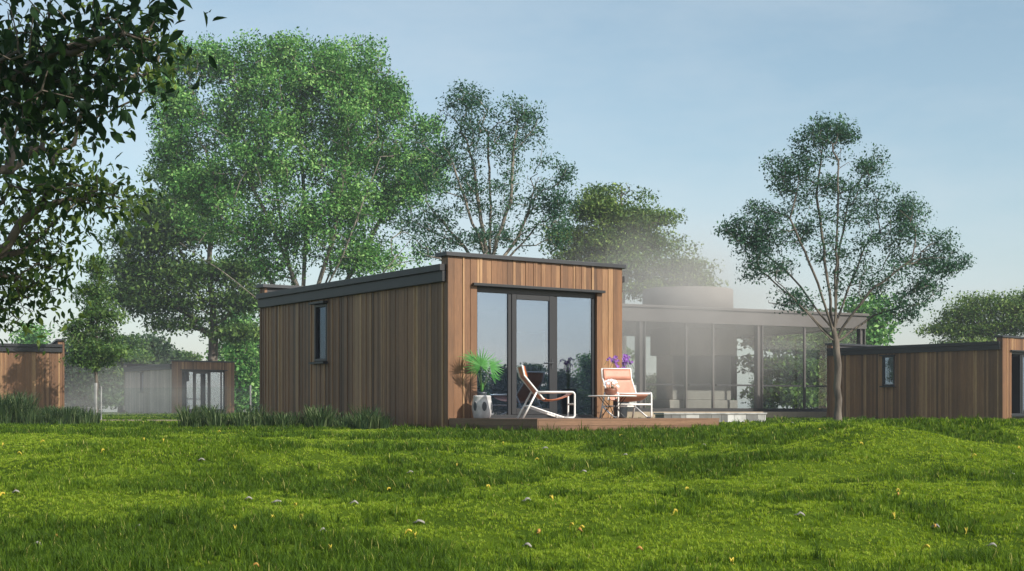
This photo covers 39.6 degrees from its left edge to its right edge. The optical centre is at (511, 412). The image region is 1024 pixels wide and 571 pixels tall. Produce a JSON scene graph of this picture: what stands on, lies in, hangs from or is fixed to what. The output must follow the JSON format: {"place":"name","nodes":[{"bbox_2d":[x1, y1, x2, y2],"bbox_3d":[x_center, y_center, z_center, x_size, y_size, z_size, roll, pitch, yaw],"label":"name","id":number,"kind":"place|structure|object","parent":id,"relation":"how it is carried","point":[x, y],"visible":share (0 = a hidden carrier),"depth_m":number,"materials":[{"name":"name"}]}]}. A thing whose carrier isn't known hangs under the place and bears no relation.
{"place":"outdoors","nodes":[
{"label":"outdoors","id":0,"kind":"place"},
{"bbox_2d":[0,411,1023,570],"bbox_3d":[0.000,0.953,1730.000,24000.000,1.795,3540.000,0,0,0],"label":"ground","id":1,"kind":"structure","parent":0,"point":[786,511],"depth_m":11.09,"materials":[{"name":"green plant"}]},
{"bbox_2d":[8,319,55,343],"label":"distant tree","id":2,"kind":"object","parent":1,"relation":"on","point":[28,338],"visible":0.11,"depth_m":121.18,"materials":[{"name":"green plant"}]},
{"bbox_2d":[0,339,65,408],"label":"timber cabin","id":3,"kind":"object","parent":1,"relation":"on","point":[29,368],"visible":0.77,"depth_m":56.30,"materials":[{"name":"wood"}]},
{"bbox_2d":[0,390,104,424],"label":"tall grass","id":4,"kind":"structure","parent":1,"relation":"on","point":[17,409],"depth_m":33.62,"materials":[{"name":"green plant"}]},
{"bbox_2d":[62,335,123,412],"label":"distant tree","id":5,"kind":"object","parent":1,"relation":"on","point":[78,388],"visible":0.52,"depth_m":107.16,"materials":[{"name":"green plant"}]},
{"bbox_2d":[58,252,135,411],"bbox_3d":[-15.593,-2.831,53.331,2.846,6.309,1.992,0,0,0],"label":"young tree","id":6,"kind":"object","parent":1,"relation":"on","point":[93,349],"visible":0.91,"depth_m":53.19,"materials":[{"name":"green plant"}]},
{"bbox_2d":[0,0,238,357],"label":"foreground tree","id":7,"kind":"object","parent":1,"relation":"on","point":[53,59],"visible":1,"depth_m":10.29,"materials":[{"name":"green plant"}]},
{"bbox_2d":[102,332,155,412],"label":"distant tree","id":8,"kind":"object","parent":1,"relation":"on","point":[140,357],"visible":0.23,"depth_m":116.67,"materials":[{"name":"green plant"}]},
{"bbox_2d":[103,331,187,406],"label":"distant tree","id":9,"kind":"object","parent":1,"relation":"on","point":[163,353],"visible":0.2,"depth_m":127.51,"materials":[{"name":"green plant"}]},
{"bbox_2d":[94,383,250,420],"bbox_3d":[-10.535,-0.230,45.791,7.089,1.470,0.132,0,0,20],"label":"glass fence","id":10,"kind":"object","parent":1,"relation":"on","point":[95,395],"visible":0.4,"depth_m":46.91,"materials":[{"name":"clear glass"},{"name":"metal"}]},
{"bbox_2d":[123,360,235,413],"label":"timber cabin","id":11,"kind":"object","parent":1,"relation":"on","point":[190,384],"visible":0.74,"depth_m":86.29,"materials":[{"name":"wood"}]},
{"bbox_2d":[138,372,142,392],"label":"window","id":12,"kind":"structure","parent":11,"relation":"in","point":[141,374],"depth_m":88.23,"materials":[{"name":"glass"}]},
{"bbox_2d":[194,372,209,408],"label":"door","id":13,"kind":"structure","parent":11,"relation":"in","point":[208,373],"depth_m":85.33,"materials":[{"name":"metal"}]},
{"bbox_2d":[83,163,279,360],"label":"layered tree","id":14,"kind":"object","parent":1,"relation":"on","point":[142,295],"visible":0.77,"depth_m":91.99,"materials":[{"name":"green plant"}]},
{"bbox_2d":[172,349,206,360],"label":"distant tree","id":15,"kind":"object","parent":1,"relation":"on","point":[190,356],"visible":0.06,"depth_m":134.18,"materials":[{"name":"green plant"}]},
{"bbox_2d":[204,310,258,412],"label":"distant tree","id":16,"kind":"object","parent":1,"relation":"on","point":[246,372],"visible":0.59,"depth_m":99.07,"materials":[{"name":"green plant"}]},
{"bbox_2d":[174,403,394,429],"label":"tall grass","id":17,"kind":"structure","parent":1,"relation":"on","point":[363,419],"depth_m":26.41,"materials":[{"name":"green plant"}]},
{"bbox_2d":[140,26,456,317],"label":"broadleaf tree","id":18,"kind":"object","parent":1,"relation":"on","point":[332,73],"visible":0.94,"depth_m":75.96,"materials":[{"name":"green plant"}]},
{"bbox_2d":[256,251,625,427],"bbox_3d":[-1.758,-1.222,29.681,4.200,3.255,8.175,0,0,-34],"label":"timber cabin","id":19,"kind":"object","parent":1,"relation":"on","point":[398,342],"visible":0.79,"depth_m":27.27,"materials":[{"name":"wood"}]},
{"bbox_2d":[308,301,327,363],"bbox_3d":[-3.978,-1.637,29.411,0.185,1.285,0.680,0,0,-34],"label":"window","id":20,"kind":"structure","parent":19,"relation":"in","point":[320,307],"depth_m":29.50,"materials":[{"name":"black glass"}]},
{"bbox_2d":[479,365,540,414],"bbox_3d":[0.008,-0.388,27.160,0.902,1.010,0.960,0,0,36],"label":"armchair","id":21,"kind":"object","parent":19,"relation":"on","point":[497,394],"visible":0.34,"depth_m":26.83,"materials":[{"name":"black fabric"}]},
{"bbox_2d":[517,332,544,371],"bbox_3d":[0.323,-1.245,29.922,0.035,0.840,1.200,0,0,-34],"label":"window","id":22,"kind":"structure","parent":19,"relation":"attached to","point":[530,348],"depth_m":29.77,"materials":[{"name":"glass"}]},
{"bbox_2d":[511,294,553,414],"bbox_3d":[0.397,-1.060,26.384,0.965,2.210,0.120,0,0,-34],"label":"door","id":23,"kind":"structure","parent":19,"relation":"in","point":[514,297],"depth_m":26.32,"materials":[{"name":"black metal"}]},
{"bbox_2d":[394,79,582,264],"bbox_3d":[-0.844,-5.672,49.943,6.699,12.038,3.041,0,0,0],"label":"open crowned tree","id":24,"kind":"object","parent":1,"relation":"on","point":[481,237],"visible":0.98,"depth_m":49.81,"materials":[{"name":"green plant"}]},
{"bbox_2d":[449,418,718,431],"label":"timber deck","id":25,"kind":"structure","parent":1,"relation":"on","point":[534,423],"depth_m":24.08,"materials":[{"name":"brown wood"}]},
{"bbox_2d":[472,395,491,417],"bbox_3d":[-0.533,-0.095,25.223,0.361,0.410,0.362,0,0,-32],"label":"plant pot","id":26,"kind":"object","parent":25,"relation":"on","point":[481,406],"visible":0.99,"depth_m":25.08,"materials":[{"name":"ceramic"}]},
{"bbox_2d":[457,348,503,394],"bbox_3d":[-0.555,-0.732,25.268,0.860,0.865,0.477,0,0,0],"label":"fan palm","id":27,"kind":"object","parent":26,"relation":"on","point":[478,362],"visible":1,"depth_m":25.15,"materials":[{"name":"plant"}]},
{"bbox_2d":[517,365,575,418],"bbox_3d":[0.578,-0.341,24.412,0.927,0.918,0.663,0,0,-8],"label":"lounge chair","id":28,"kind":"object","parent":25,"relation":"on","point":[523,375],"visible":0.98,"depth_m":24.20,"materials":[{"name":"white metal"}]},
{"bbox_2d":[588,395,635,418],"bbox_3d":[1.730,-0.087,24.500,0.840,0.398,0.840,0,0,-17],"label":"coffee table","id":29,"kind":"object","parent":25,"relation":"on","point":[609,396],"visible":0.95,"depth_m":24.35,"materials":[{"name":"metal"}]},
{"bbox_2d":[604,379,618,394],"bbox_3d":[1.702,-0.429,24.385,0.284,0.286,0.275,0,0,18],"label":"flower bowl","id":30,"kind":"object","parent":29,"relation":"on","point":[609,390],"visible":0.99,"depth_m":24.31,"materials":[{"name":"brown ceramic"}]},
{"bbox_2d":[604,354,633,417],"bbox_3d":[2.037,-0.493,26.550,0.636,1.206,0.646,0,0,0],"label":"orchid planter","id":31,"kind":"object","parent":25,"relation":"on","point":[626,361],"visible":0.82,"depth_m":26.49,"materials":[{"name":"ceramic"}]},
{"bbox_2d":[599,368,651,417],"bbox_3d":[2.030,-0.341,25.476,0.663,0.918,0.927,0,0,-17],"label":"lounge chair","id":32,"kind":"object","parent":25,"relation":"on","point":[622,377],"visible":0.89,"depth_m":25.75,"materials":[{"name":"fabric"}]},
{"bbox_2d":[538,180,728,367],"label":"layered tree","id":33,"kind":"object","parent":1,"relation":"on","point":[624,240],"visible":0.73,"depth_m":74.13,"materials":[{"name":"green plant"}]},
{"bbox_2d":[626,346,648,382],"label":"distant tree","id":34,"kind":"object","parent":1,"relation":"on","point":[629,350],"depth_m":98.34,"materials":[{"name":"green plant"}]},
{"bbox_2d":[646,373,655,407],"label":"cabinet","id":35,"kind":"object","parent":1,"relation":"on","point":[651,388],"visible":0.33,"depth_m":104.36,"materials":[{"name":"grey"}]},
{"bbox_2d":[654,413,766,421],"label":"stone wall","id":36,"kind":"structure","parent":1,"relation":"on","point":[725,417],"depth_m":42.27,"materials":[{"name":"grey stone"}]},
{"bbox_2d":[622,286,868,417],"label":"glass pavilion","id":37,"kind":"structure","parent":1,"relation":"on","point":[694,333],"depth_m":62.88,"materials":[{"name":"glass"}]},
{"bbox_2d":[628,385,635,407],"bbox_3d":[5.249,-0.702,61.965,0.884,1.079,0.728,0,0,-27],"label":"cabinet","id":38,"kind":"object","parent":37,"relation":"on","point":[631,402],"visible":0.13,"depth_m":61.57,"materials":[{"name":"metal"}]},
{"bbox_2d":[747,375,778,407],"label":"distant tree","id":39,"kind":"object","parent":1,"relation":"on","point":[770,405],"visible":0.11,"depth_m":94.54,"materials":[{"name":"green plant"}]},
{"bbox_2d":[733,307,856,407],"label":"distant tree","id":40,"kind":"object","parent":1,"relation":"on","point":[784,367],"visible":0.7,"depth_m":70.39,"materials":[{"name":"green plant"}]},
{"bbox_2d":[765,307,871,407],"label":"distant tree","id":41,"kind":"object","parent":1,"relation":"on","point":[819,353],"visible":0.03,"depth_m":85.17,"materials":[{"name":"green plant"}]},
{"bbox_2d":[713,111,976,420],"bbox_3d":[10.255,-4.478,43.981,8.269,9.668,2.432,0,0,0],"label":"slender tree","id":42,"kind":"object","parent":1,"relation":"on","point":[755,244],"visible":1,"depth_m":43.84,"materials":[{"name":"green plant"}]},
{"bbox_2d":[816,290,901,406],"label":"distant tree","id":43,"kind":"object","parent":1,"relation":"on","point":[875,325],"visible":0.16,"depth_m":91.33,"materials":[{"name":"green plant"}]},
{"bbox_2d":[825,335,1023,418],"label":"timber cabin","id":44,"kind":"object","parent":1,"relation":"on","point":[956,380],"visible":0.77,"depth_m":55.28,"materials":[{"name":"wood"}]},
{"bbox_2d":[879,354,894,386],"bbox_3d":[14.958,-1.637,56.604,0.185,1.285,0.680,0,0,-40],"label":"window","id":45,"kind":"structure","parent":44,"relation":"in","point":[893,355],"depth_m":56.58,"materials":[{"name":"metal"}]},
{"bbox_2d":[1021,355,1023,412],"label":"door","id":46,"kind":"structure","parent":44,"relation":"in","point":[1022,411],"depth_m":53.76,"materials":[{"name":"metal"}]},
{"bbox_2d":[910,285,1023,343],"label":"layered tree","id":47,"kind":"object","parent":1,"relation":"on","point":[972,313],"visible":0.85,"depth_m":79.32,"materials":[{"name":"green plant"}]},
{"bbox_2d":[0,0,1023,411],"label":"sky","id":48,"kind":"structure","parent":0,"point":[682,100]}
]}

